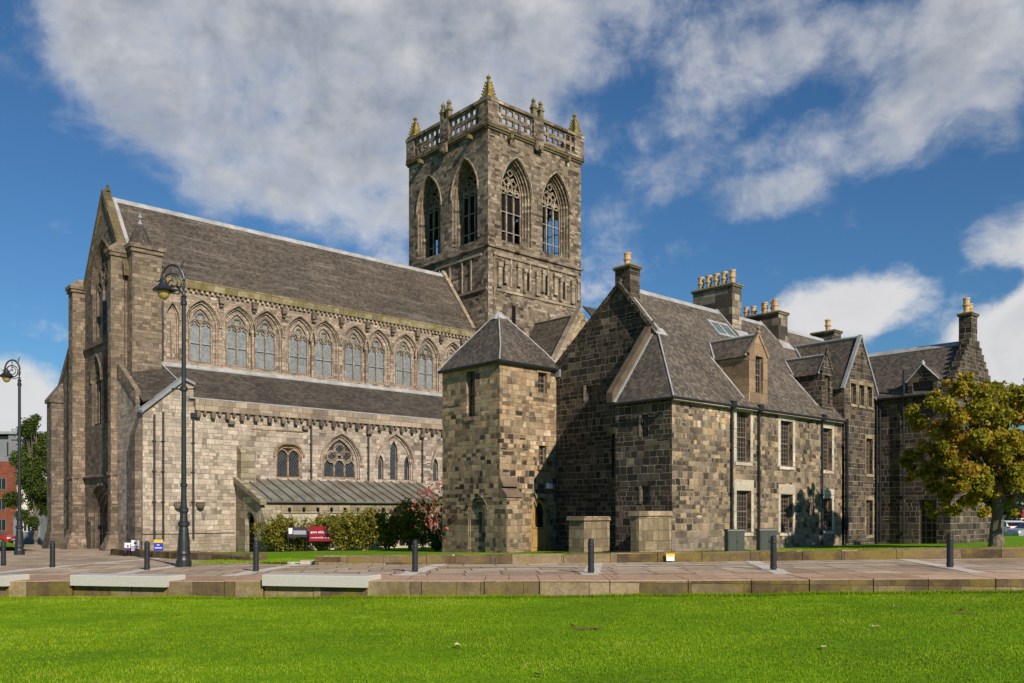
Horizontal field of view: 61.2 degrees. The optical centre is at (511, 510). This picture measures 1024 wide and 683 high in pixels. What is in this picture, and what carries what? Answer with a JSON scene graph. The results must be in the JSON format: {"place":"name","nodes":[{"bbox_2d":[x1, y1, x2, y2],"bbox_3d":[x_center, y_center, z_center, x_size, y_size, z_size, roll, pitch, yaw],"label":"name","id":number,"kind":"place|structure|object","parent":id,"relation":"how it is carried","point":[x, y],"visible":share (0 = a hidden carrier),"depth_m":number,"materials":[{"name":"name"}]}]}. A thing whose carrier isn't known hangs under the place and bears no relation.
{"place":"outdoors","nodes":[
{"label":"outdoors","id":0,"kind":"place"},
{"bbox_2d":[0,541,32,546],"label":"lawn","id":1,"kind":"structure","parent":0,"point":[8,544],"depth_m":61.05,"materials":[{"name":"green plant"}]},
{"bbox_2d":[0,531,14,542],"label":"parked car","id":2,"kind":"object","parent":1,"relation":"on","point":[7,537],"visible":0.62,"depth_m":91.50,"materials":[{"name":"red metal"}]},
{"bbox_2d":[0,593,1023,682],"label":"lawn","id":3,"kind":"structure","parent":0,"point":[564,669],"depth_m":14.28,"materials":[{"name":"green plant"}]},
{"bbox_2d":[0,572,1023,597],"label":"retaining wall","id":4,"kind":"structure","parent":3,"relation":"on","point":[252,586],"depth_m":22.26,"materials":[{"name":"stone"}]},
{"bbox_2d":[0,574,29,585],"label":"stone bench","id":5,"kind":"object","parent":4,"relation":"on","point":[6,579],"visible":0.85,"depth_m":25.16,"materials":[{"name":"stone"}]},
{"bbox_2d":[70,573,184,586],"bbox_3d":[-11.004,1.963,24.630,3.273,0.300,0.799,0,0,11],"label":"stone bench","id":6,"kind":"object","parent":4,"relation":"on","point":[122,580],"visible":0.93,"depth_m":24.32,"materials":[{"name":"stone"}]},
{"bbox_2d":[262,573,380,587],"bbox_3d":[-5.224,1.867,23.430,3.248,0.300,0.799,0,0,11],"label":"stone bench","id":7,"kind":"object","parent":4,"relation":"on","point":[318,580],"visible":0.93,"depth_m":23.09,"materials":[{"name":"stone"}]},
{"bbox_2d":[574,627,601,629],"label":"bare ground","id":8,"kind":"structure","parent":3,"relation":"on","point":[586,628],"depth_m":16.02,"materials":[{"name":"soil"}]},
{"bbox_2d":[0,544,1023,580],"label":"paving","id":9,"kind":"structure","parent":0,"point":[36,556],"depth_m":27.59,"materials":[{"name":"stone"}]},
{"bbox_2d":[1,540,5,565],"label":"bollard","id":10,"kind":"object","parent":9,"relation":"on","point":[3,552],"visible":0.95,"depth_m":33.97,"materials":[{"name":"metal"}]},
{"bbox_2d":[0,357,26,554],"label":"lamp post","id":11,"kind":"object","parent":9,"relation":"on","point":[6,375],"visible":0.98,"depth_m":47.93,"materials":[{"name":"metal"}]},
{"bbox_2d":[49,541,55,566],"bbox_3d":[-16.908,1.611,31.865,0.196,1.035,0.193,0,0,34],"label":"bollard","id":12,"kind":"object","parent":9,"relation":"on","point":[52,554],"visible":0.98,"depth_m":31.79,"materials":[{"name":"metal"}]},
{"bbox_2d":[131,540,138,555],"bbox_3d":[-18.405,1.984,42.316,0.380,1.130,0.069,0,0,0],"label":"notice board","id":13,"kind":"object","parent":9,"relation":"on","point":[134,544],"visible":0.83,"depth_m":42.28,"materials":[{"name":"metal"}]},
{"bbox_2d":[144,541,149,569],"bbox_3d":[-12.401,1.537,29.424,0.193,1.035,0.196,0,0,-26],"label":"bollard","id":14,"kind":"object","parent":9,"relation":"on","point":[146,555],"visible":0.94,"depth_m":29.35,"materials":[{"name":"metal"}]},
{"bbox_2d":[152,260,195,566],"bbox_3d":[-12.089,-3.475,31.000,1.530,11.037,0.780,0,0,0],"label":"lamp post","id":15,"kind":"object","parent":9,"relation":"on","point":[163,289],"visible":1,"depth_m":30.93,"materials":[{"name":"metal"}]},
{"bbox_2d":[110,549,266,562],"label":"kerb wall","id":16,"kind":"structure","parent":9,"relation":"on","point":[197,555],"depth_m":36.61,"materials":[{"name":"stone"}]},
{"bbox_2d":[124,543,130,555],"bbox_3d":[-18.890,2.066,42.615,0.340,1.000,0.069,0,0,0],"label":"notice board","id":17,"kind":"object","parent":16,"relation":"on","point":[127,546],"visible":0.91,"depth_m":42.59,"materials":[{"name":"metal"}]},
{"bbox_2d":[154,540,162,550],"bbox_3d":[-16.736,1.923,41.016,0.420,1.130,0.068,0,0,0],"label":"notice board","id":18,"kind":"object","parent":16,"relation":"on","point":[158,544],"visible":0.76,"depth_m":40.98,"materials":[{"name":"metal"}]},
{"bbox_2d":[253,541,258,570],"bbox_3d":[-8.188,1.468,27.699,0.196,1.035,0.193,0,0,-22],"label":"bollard","id":19,"kind":"object","parent":9,"relation":"on","point":[255,555],"visible":0.94,"depth_m":27.63,"materials":[{"name":"metal"}]},
{"bbox_2d":[412,540,417,571],"bbox_3d":[-2.939,1.381,26.243,0.193,1.035,0.196,0,0,-12],"label":"bollard","id":20,"kind":"object","parent":9,"relation":"on","point":[414,555],"visible":0.96,"depth_m":26.17,"materials":[{"name":"metal"}]},
{"bbox_2d":[0,558,982,575],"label":"paving band","id":21,"kind":"object","parent":9,"relation":"attached to","point":[599,566],"visible":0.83,"depth_m":27.33,"materials":[{"name":"stone"}]},
{"bbox_2d":[588,538,593,572],"bbox_3d":[2.246,1.295,24.624,0.196,1.035,0.193,0,0,-2],"label":"bollard","id":22,"kind":"object","parent":9,"relation":"on","point":[590,555],"visible":0.94,"depth_m":24.55,"materials":[{"name":"metal"}]},
{"bbox_2d":[315,547,1023,564],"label":"kerb wall","id":23,"kind":"structure","parent":9,"relation":"on","point":[845,554],"depth_m":29.03,"materials":[{"name":"stone"}]},
{"bbox_2d":[666,554,674,560],"bbox_3d":[5.289,1.545,28.930,0.300,0.245,0.034,0,0,0],"label":"kerb notice","id":24,"kind":"object","parent":23,"relation":"attached to","point":[669,557],"visible":1,"depth_m":28.91,"materials":[{"name":"plastic"}]},
{"bbox_2d":[770,535,776,569],"bbox_3d":[7.434,1.210,24.620,0.196,1.035,0.193,0,0,27],"label":"bollard","id":25,"kind":"object","parent":9,"relation":"on","point":[773,552],"visible":0.95,"depth_m":24.55,"materials":[{"name":"metal"}]},
{"bbox_2d":[946,533,953,566],"bbox_3d":[12.371,1.128,24.461,0.193,1.035,0.196,0,0,-10],"label":"bollard","id":26,"kind":"object","parent":9,"relation":"on","point":[949,540],"visible":0.96,"depth_m":24.39,"materials":[{"name":"metal"}]},
{"bbox_2d":[0,589,1023,599],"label":"edge grass","id":27,"kind":"structure","parent":0,"point":[647,594],"depth_m":21.93,"materials":[{"name":"green plant"}]},
{"bbox_2d":[0,0,1023,430],"label":"sky","id":28,"kind":"structure","parent":0,"point":[858,165],"materials":[{"name":"blue"}]},
{"bbox_2d":[192,536,1023,563],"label":"lawn","id":29,"kind":"structure","parent":0,"point":[1009,541],"depth_m":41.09,"materials":[{"name":"green plant"}]},
{"bbox_2d":[252,512,297,551],"bbox_3d":[-13.895,1.329,50.803,2.496,2.555,2.033,0,0,-35],"label":"hedge shrub","id":30,"kind":"object","parent":29,"relation":"on","point":[273,536],"visible":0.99,"depth_m":50.57,"materials":[{"name":"green plant"}]},
{"bbox_2d":[278,517,316,550],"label":"hedge shrub","id":31,"kind":"object","parent":29,"relation":"on","point":[298,543],"visible":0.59,"depth_m":51.07,"materials":[{"name":"green plant"}]},
{"bbox_2d":[287,527,307,551],"bbox_3d":[-12.384,1.714,50.016,1.150,1.540,0.069,0,0,0],"label":"sign","id":32,"kind":"object","parent":29,"relation":"on","point":[297,531],"visible":0.89,"depth_m":49.98,"materials":[{"name":"metal"}]},
{"bbox_2d":[287,560,314,563],"bbox_3d":[-7.625,1.906,31.550,1.110,0.249,0.700,0,0,0],"label":"lawn step","id":33,"kind":"object","parent":29,"relation":"on","point":[304,562],"visible":0.43,"depth_m":31.20,"materials":[{"name":"beige stone"}]},
{"bbox_2d":[297,511,341,550],"bbox_3d":[-11.371,1.272,51.305,2.519,2.618,2.180,0,0,37],"label":"hedge shrub","id":34,"kind":"object","parent":29,"relation":"on","point":[320,545],"visible":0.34,"depth_m":51.08,"materials":[{"name":"green plant"}]},
{"bbox_2d":[309,526,335,540],"bbox_3d":[-10.985,1.683,50.215,1.550,1.580,0.069,0,0,0],"label":"banner","id":35,"kind":"object","parent":29,"relation":"on","point":[318,533],"visible":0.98,"depth_m":50.19,"materials":[{"name":"fabric"}]},
{"bbox_2d":[325,508,361,550],"bbox_3d":[-9.777,1.172,50.498,2.424,2.726,2.605,0,0,39],"label":"hedge shrub","id":36,"kind":"object","parent":29,"relation":"on","point":[342,532],"visible":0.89,"depth_m":50.09,"materials":[{"name":"green plant"}]},
{"bbox_2d":[342,506,389,550],"bbox_3d":[-8.470,1.099,50.309,2.994,2.805,2.245,0,0,-31],"label":"hedge shrub","id":37,"kind":"object","parent":29,"relation":"on","point":[363,539],"visible":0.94,"depth_m":49.84,"materials":[{"name":"green plant"}]},
{"bbox_2d":[366,502,405,550],"bbox_3d":[-7.144,0.962,49.880,2.603,3.013,1.871,0,0,-33],"label":"hedge shrub","id":38,"kind":"object","parent":29,"relation":"on","point":[389,533],"visible":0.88,"depth_m":49.59,"materials":[{"name":"green plant"}]},
{"bbox_2d":[393,495,433,549],"bbox_3d":[-5.832,0.760,49.268,2.345,3.349,2.122,0,0,26],"label":"hedge shrub","id":39,"kind":"object","parent":29,"relation":"on","point":[407,534],"visible":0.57,"depth_m":48.98,"materials":[{"name":"green plant"}]},
{"bbox_2d":[402,496,434,549],"bbox_3d":[-5.120,0.784,47.553,1.868,3.167,1.645,0,0,0],"label":"evergreen shrub","id":40,"kind":"object","parent":29,"relation":"on","point":[420,538],"visible":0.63,"depth_m":47.39,"materials":[{"name":"green plant"}]},
{"bbox_2d":[404,469,447,543],"bbox_3d":[-3.230,0.096,42.905,3.743,4.259,3.963,0,0,-28],"label":"red shrub","id":41,"kind":"object","parent":29,"relation":"on","point":[439,516],"visible":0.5,"depth_m":42.69,"materials":[{"name":"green plant"}]},
{"bbox_2d":[416,520,441,550],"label":"shrub","id":42,"kind":"object","parent":29,"relation":"on","point":[434,540],"visible":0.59,"depth_m":44.19,"materials":[{"name":"green plant"}]},
{"bbox_2d":[437,311,560,552],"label":"stone tower","id":43,"kind":"structure","parent":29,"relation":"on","point":[500,372],"depth_m":40.31,"materials":[{"name":"stone"}]},
{"bbox_2d":[469,372,474,416],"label":"window","id":44,"kind":"structure","parent":43,"relation":"in","point":[472,374],"depth_m":40.63,"materials":[{"name":"black glass"}]},
{"bbox_2d":[531,499,545,550],"bbox_3d":[1.253,0.741,40.709,1.040,2.622,0.036,0,0,-42],"label":"door","id":45,"kind":"structure","parent":43,"relation":"in","point":[538,512],"depth_m":40.68,"materials":[{"name":"brown wood"}]},
{"bbox_2d":[538,373,544,392],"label":"window","id":46,"kind":"structure","parent":43,"relation":"in","point":[541,377],"depth_m":40.93,"materials":[{"name":"black glass"}]},
{"bbox_2d":[539,446,543,464],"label":"window","id":47,"kind":"structure","parent":43,"relation":"in","point":[541,449],"depth_m":40.93,"materials":[{"name":"black glass"}]},
{"bbox_2d":[723,529,744,550],"bbox_3d":[8.400,1.273,32.700,0.720,1.170,0.400,0,0,-10],"label":"utility cabinet","id":48,"kind":"object","parent":29,"relation":"on","point":[734,539],"visible":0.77,"depth_m":32.53,"materials":[{"name":"metal"}]},
{"bbox_2d":[755,529,777,550],"bbox_3d":[9.620,1.253,32.750,0.720,1.170,0.400,0,0,-8],"label":"utility cabinet","id":49,"kind":"object","parent":29,"relation":"on","point":[763,536],"visible":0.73,"depth_m":32.56,"materials":[{"name":"metal"}]},
{"bbox_2d":[897,372,1023,546],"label":"autumn tree","id":50,"kind":"object","parent":29,"relation":"on","point":[989,445],"visible":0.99,"depth_m":32.70,"materials":[{"name":"green plant"}]},
{"bbox_2d":[1003,521,1023,528],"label":"parked car","id":51,"kind":"object","parent":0,"point":[1009,524],"visible":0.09,"depth_m":72.45,"materials":[{"name":"white metal"}]},
{"bbox_3d":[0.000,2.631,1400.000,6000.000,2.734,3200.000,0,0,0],"label":"ground","id":52,"kind":"structure","parent":0,"visible":0},
{"bbox_2d":[0,431,46,534],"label":"apartment block","id":53,"kind":"structure","parent":52,"relation":"on","point":[7,471],"depth_m":110.00,"materials":[{"name":"red brick"}]},
{"bbox_2d":[0,519,5,530],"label":"window","id":54,"kind":"structure","parent":53,"relation":"in","point":[2,521],"depth_m":109.99,"materials":[{"name":"grey glass"}]},
{"bbox_2d":[0,498,5,509],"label":"window","id":55,"kind":"structure","parent":53,"relation":"in","point":[2,507],"depth_m":109.99,"materials":[{"name":"grey glass"}]},
{"bbox_2d":[0,478,5,489],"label":"window","id":56,"kind":"structure","parent":53,"relation":"in","point":[2,480],"depth_m":109.99,"materials":[{"name":"grey glass"}]},
{"bbox_2d":[1,413,46,543],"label":"slim tree","id":57,"kind":"object","parent":52,"relation":"on","point":[33,477],"visible":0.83,"depth_m":79.28,"materials":[{"name":"green plant"}]},
{"bbox_2d":[13,513,46,544],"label":"grey annexe","id":58,"kind":"structure","parent":52,"relation":"on","point":[28,534],"depth_m":96.00,"materials":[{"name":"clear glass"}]},
{"bbox_2d":[23,521,33,531],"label":"window","id":59,"kind":"structure","parent":58,"relation":"in","point":[25,529],"depth_m":95.98,"materials":[{"name":"glass"}]},
{"bbox_2d":[42,74,595,551],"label":"abbey church","id":60,"kind":"structure","parent":52,"relation":"on","point":[306,360],"depth_m":61.53,"materials":[{"name":"stone"}]},
{"bbox_2d":[90,354,101,424],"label":"west window","id":61,"kind":"structure","parent":60,"relation":"in","point":[98,373],"depth_m":58.59,"materials":[{"name":"grey glass"}]},
{"bbox_2d":[88,483,107,531],"bbox_3d":[-26.993,0.420,57.664,0.860,4.560,5.219,0,0,-42],"label":"west door","id":62,"kind":"structure","parent":60,"relation":"in","point":[99,484],"depth_m":58.79,"materials":[{"name":"stone"}]},
{"bbox_2d":[91,238,108,339],"bbox_3d":[-27.010,-14.845,57.448,0.450,6.470,4.560,0,0,-42],"label":"great west window","id":63,"kind":"structure","parent":60,"relation":"in","point":[102,278],"depth_m":58.07,"materials":[{"name":"grey glass"}]},
{"bbox_2d":[102,349,107,421],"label":"west window","id":64,"kind":"structure","parent":60,"relation":"in","point":[106,353],"depth_m":57.08,"materials":[{"name":"brown glass"}]},
{"bbox_2d":[186,298,221,363],"bbox_3d":[-20.680,-11.999,57.601,2.600,4.201,0.510,0,0,-42],"label":"clerestory window","id":65,"kind":"structure","parent":60,"relation":"in","point":[199,324],"depth_m":57.69,"materials":[{"name":"grey glass"}]},
{"bbox_2d":[221,305,256,367],"bbox_3d":[-18.797,-11.999,59.307,2.600,4.201,0.510,0,0,-42],"label":"clerestory window","id":66,"kind":"structure","parent":60,"relation":"in","point":[236,327],"depth_m":59.38,"materials":[{"name":"grey glass"}]},
{"bbox_2d":[249,309,283,370],"bbox_3d":[-17.247,-11.999,60.721,2.600,4.201,0.510,0,0,-42],"label":"clerestory window","id":67,"kind":"structure","parent":60,"relation":"in","point":[265,338],"depth_m":60.82,"materials":[{"name":"grey glass"}]},
{"bbox_2d":[273,442,304,477],"bbox_3d":[-14.757,-3.339,57.119,2.259,2.320,0.430,0,0,-42],"label":"aisle window","id":68,"kind":"structure","parent":60,"relation":"in","point":[287,458],"depth_m":57.16,"materials":[{"name":"grey glass"}]},
{"bbox_2d":[284,315,316,374],"bbox_3d":[-15.356,-11.999,62.445,2.600,4.201,0.510,0,0,-42],"label":"clerestory window","id":69,"kind":"structure","parent":60,"relation":"in","point":[297,336],"depth_m":62.50,"materials":[{"name":"grey glass"}]},
{"bbox_2d":[309,319,340,377],"bbox_3d":[-13.837,-11.999,63.813,2.600,4.201,0.510,0,0,-42],"label":"clerestory window","id":70,"kind":"structure","parent":60,"relation":"in","point":[323,348],"depth_m":63.91,"materials":[{"name":"grey glass"}]},
{"bbox_2d":[320,432,362,478],"bbox_3d":[-11.876,-3.840,59.791,3.360,3.181,0.510,0,0,-42],"label":"aisle window","id":71,"kind":"structure","parent":60,"relation":"in","point":[338,459],"depth_m":59.95,"materials":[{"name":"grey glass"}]},
{"bbox_2d":[341,324,370,381],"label":"clerestory window","id":72,"kind":"structure","parent":60,"relation":"in","point":[353,349],"depth_m":65.61,"materials":[{"name":"grey glass"}]},
{"bbox_2d":[364,328,392,383],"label":"clerestory window","id":73,"kind":"structure","parent":60,"relation":"in","point":[376,356],"depth_m":67.01,"materials":[{"name":"grey glass"}]},
{"bbox_2d":[378,457,381,478],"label":"lancet window","id":74,"kind":"structure","parent":60,"relation":"in","point":[379,463],"depth_m":62.26,"materials":[{"name":"grey glass"}]},
{"bbox_2d":[390,443,395,478],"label":"lancet window","id":75,"kind":"structure","parent":60,"relation":"in","point":[392,450],"depth_m":63.01,"materials":[{"name":"grey glass"}]},
{"bbox_2d":[392,333,419,386],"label":"clerestory window","id":76,"kind":"structure","parent":60,"relation":"in","point":[403,354],"depth_m":68.73,"materials":[{"name":"grey glass"}]},
{"bbox_2d":[404,458,407,479],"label":"lancet window","id":77,"kind":"structure","parent":60,"relation":"in","point":[405,462],"depth_m":63.78,"materials":[{"name":"grey glass"}]},
{"bbox_2d":[414,336,440,389],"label":"clerestory window","id":78,"kind":"structure","parent":60,"relation":"in","point":[425,361],"depth_m":70.21,"materials":[{"name":"grey glass"}]},
{"bbox_2d":[416,174,441,256],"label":"belfry window","id":79,"kind":"structure","parent":60,"relation":"in","point":[434,208],"depth_m":79.18,"materials":[{"name":"stone"}]},
{"bbox_2d":[433,460,435,480],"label":"lancet window","id":80,"kind":"structure","parent":60,"relation":"in","point":[434,464],"depth_m":65.58,"materials":[{"name":"grey glass"}]},
{"bbox_2d":[441,341,459,363],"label":"clerestory window","id":81,"kind":"structure","parent":60,"relation":"in","point":[450,351],"depth_m":71.69,"materials":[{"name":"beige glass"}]},
{"bbox_2d":[450,157,478,244],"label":"belfry window","id":82,"kind":"structure","parent":60,"relation":"in","point":[469,203],"depth_m":75.45,"materials":[{"name":"stone"}]},
{"bbox_2d":[500,156,532,244],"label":"belfry window","id":83,"kind":"structure","parent":60,"relation":"in","point":[511,196],"depth_m":75.23,"materials":[{"name":"stone"}]},
{"bbox_2d":[541,171,571,255],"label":"belfry window","id":84,"kind":"structure","parent":60,"relation":"in","point":[546,198],"depth_m":78.55,"materials":[{"name":"stone"}]},
{"bbox_2d":[233,447,441,554],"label":"cloister walk","id":85,"kind":"structure","parent":52,"relation":"on","point":[261,500],"depth_m":54.76,"materials":[{"name":"stone"}]},
{"bbox_2d":[566,516,610,552],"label":"stone pier","id":86,"kind":"structure","parent":52,"relation":"on","point":[583,530],"depth_m":35.03,"materials":[{"name":"beige stone"}]},
{"bbox_2d":[628,511,672,551],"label":"stone pier","id":87,"kind":"structure","parent":52,"relation":"on","point":[651,531],"depth_m":32.49,"materials":[{"name":"beige stone"}]},
{"bbox_2d":[555,252,991,551],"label":"stone house","id":88,"kind":"structure","parent":52,"relation":"on","point":[709,415],"depth_m":39.63,"materials":[{"name":"brown stone"}]},
{"bbox_2d":[588,385,597,400],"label":"window","id":89,"kind":"structure","parent":88,"relation":"in","point":[592,390],"depth_m":39.82,"materials":[{"name":"black glass"}]},
{"bbox_2d":[614,435,615,476],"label":"window","id":90,"kind":"structure","parent":88,"relation":"in","point":[615,435],"depth_m":38.81,"materials":[{"name":"glass"}]},
{"bbox_2d":[644,415,647,435],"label":"window","id":91,"kind":"structure","parent":88,"relation":"in","point":[645,417],"depth_m":34.44,"materials":[{"name":"black glass"}]},
{"bbox_2d":[644,486,649,503],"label":"window","id":92,"kind":"structure","parent":88,"relation":"in","point":[646,488],"depth_m":34.42,"materials":[{"name":"black glass"}]},
{"bbox_2d":[734,409,752,465],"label":"window","id":93,"kind":"structure","parent":88,"relation":"in","point":[739,418],"depth_m":36.82,"materials":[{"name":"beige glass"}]},
{"bbox_2d":[734,479,753,535],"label":"window","id":94,"kind":"structure","parent":88,"relation":"in","point":[740,497],"depth_m":36.84,"materials":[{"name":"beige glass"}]},
{"bbox_2d":[778,415,794,469],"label":"window","id":95,"kind":"structure","parent":88,"relation":"in","point":[783,427],"depth_m":39.14,"materials":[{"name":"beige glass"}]},
{"bbox_2d":[778,484,794,535],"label":"window","id":96,"kind":"structure","parent":88,"relation":"in","point":[783,500],"depth_m":39.14,"materials":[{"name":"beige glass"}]},
{"bbox_2d":[820,422,833,473],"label":"window","id":97,"kind":"structure","parent":88,"relation":"in","point":[825,425],"depth_m":41.71,"materials":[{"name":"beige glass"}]},
{"bbox_2d":[820,489,833,533],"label":"window","id":98,"kind":"structure","parent":88,"relation":"in","point":[828,493],"depth_m":41.64,"materials":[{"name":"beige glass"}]},
{"bbox_2d":[850,379,857,406],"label":"window","id":99,"kind":"structure","parent":88,"relation":"in","point":[851,380],"depth_m":43.10,"materials":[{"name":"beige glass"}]},
{"bbox_2d":[858,380,865,408],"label":"window","id":100,"kind":"structure","parent":88,"relation":"in","point":[863,383],"depth_m":43.68,"materials":[{"name":"beige stone"}]},
{"bbox_2d":[865,434,873,476],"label":"window","id":101,"kind":"structure","parent":88,"relation":"in","point":[866,435],"depth_m":44.33,"materials":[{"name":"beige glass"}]},
{"bbox_2d":[865,496,873,537],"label":"window","id":102,"kind":"structure","parent":88,"relation":"in","point":[867,498],"depth_m":44.33,"materials":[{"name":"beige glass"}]},
{"bbox_2d":[866,382,873,409],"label":"window","id":103,"kind":"structure","parent":88,"relation":"in","point":[867,384],"depth_m":44.20,"materials":[{"name":"beige stone"}]},
{"bbox_2d":[914,381,932,413],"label":"wing window","id":104,"kind":"structure","parent":88,"relation":"in","point":[919,400],"depth_m":43.09,"materials":[{"name":"black glass"}]},
{"bbox_2d":[920,500,935,543],"bbox_3d":[20.652,0.575,42.864,0.095,2.250,0.855,0,0,-42],"label":"door","id":105,"kind":"structure","parent":88,"relation":"in","point":[927,526],"depth_m":42.94,"materials":[{"name":"black glass"}]},
{"bbox_2d":[1003,492,1023,520],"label":"distant tree","id":106,"kind":"object","parent":52,"relation":"on","point":[1006,513],"visible":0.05,"depth_m":94.68,"materials":[{"name":"green plant"}]},
{"bbox_2d":[1003,523,1023,535],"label":"parked car","id":107,"kind":"object","parent":52,"relation":"on","point":[1018,530],"visible":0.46,"depth_m":65.72,"materials":[{"name":"silver metal"}]},
{"bbox_2d":[1004,493,1023,520],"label":"brick shop","id":108,"kind":"structure","parent":52,"relation":"on","point":[1022,514],"depth_m":104.96,"materials":[{"name":"brick"}]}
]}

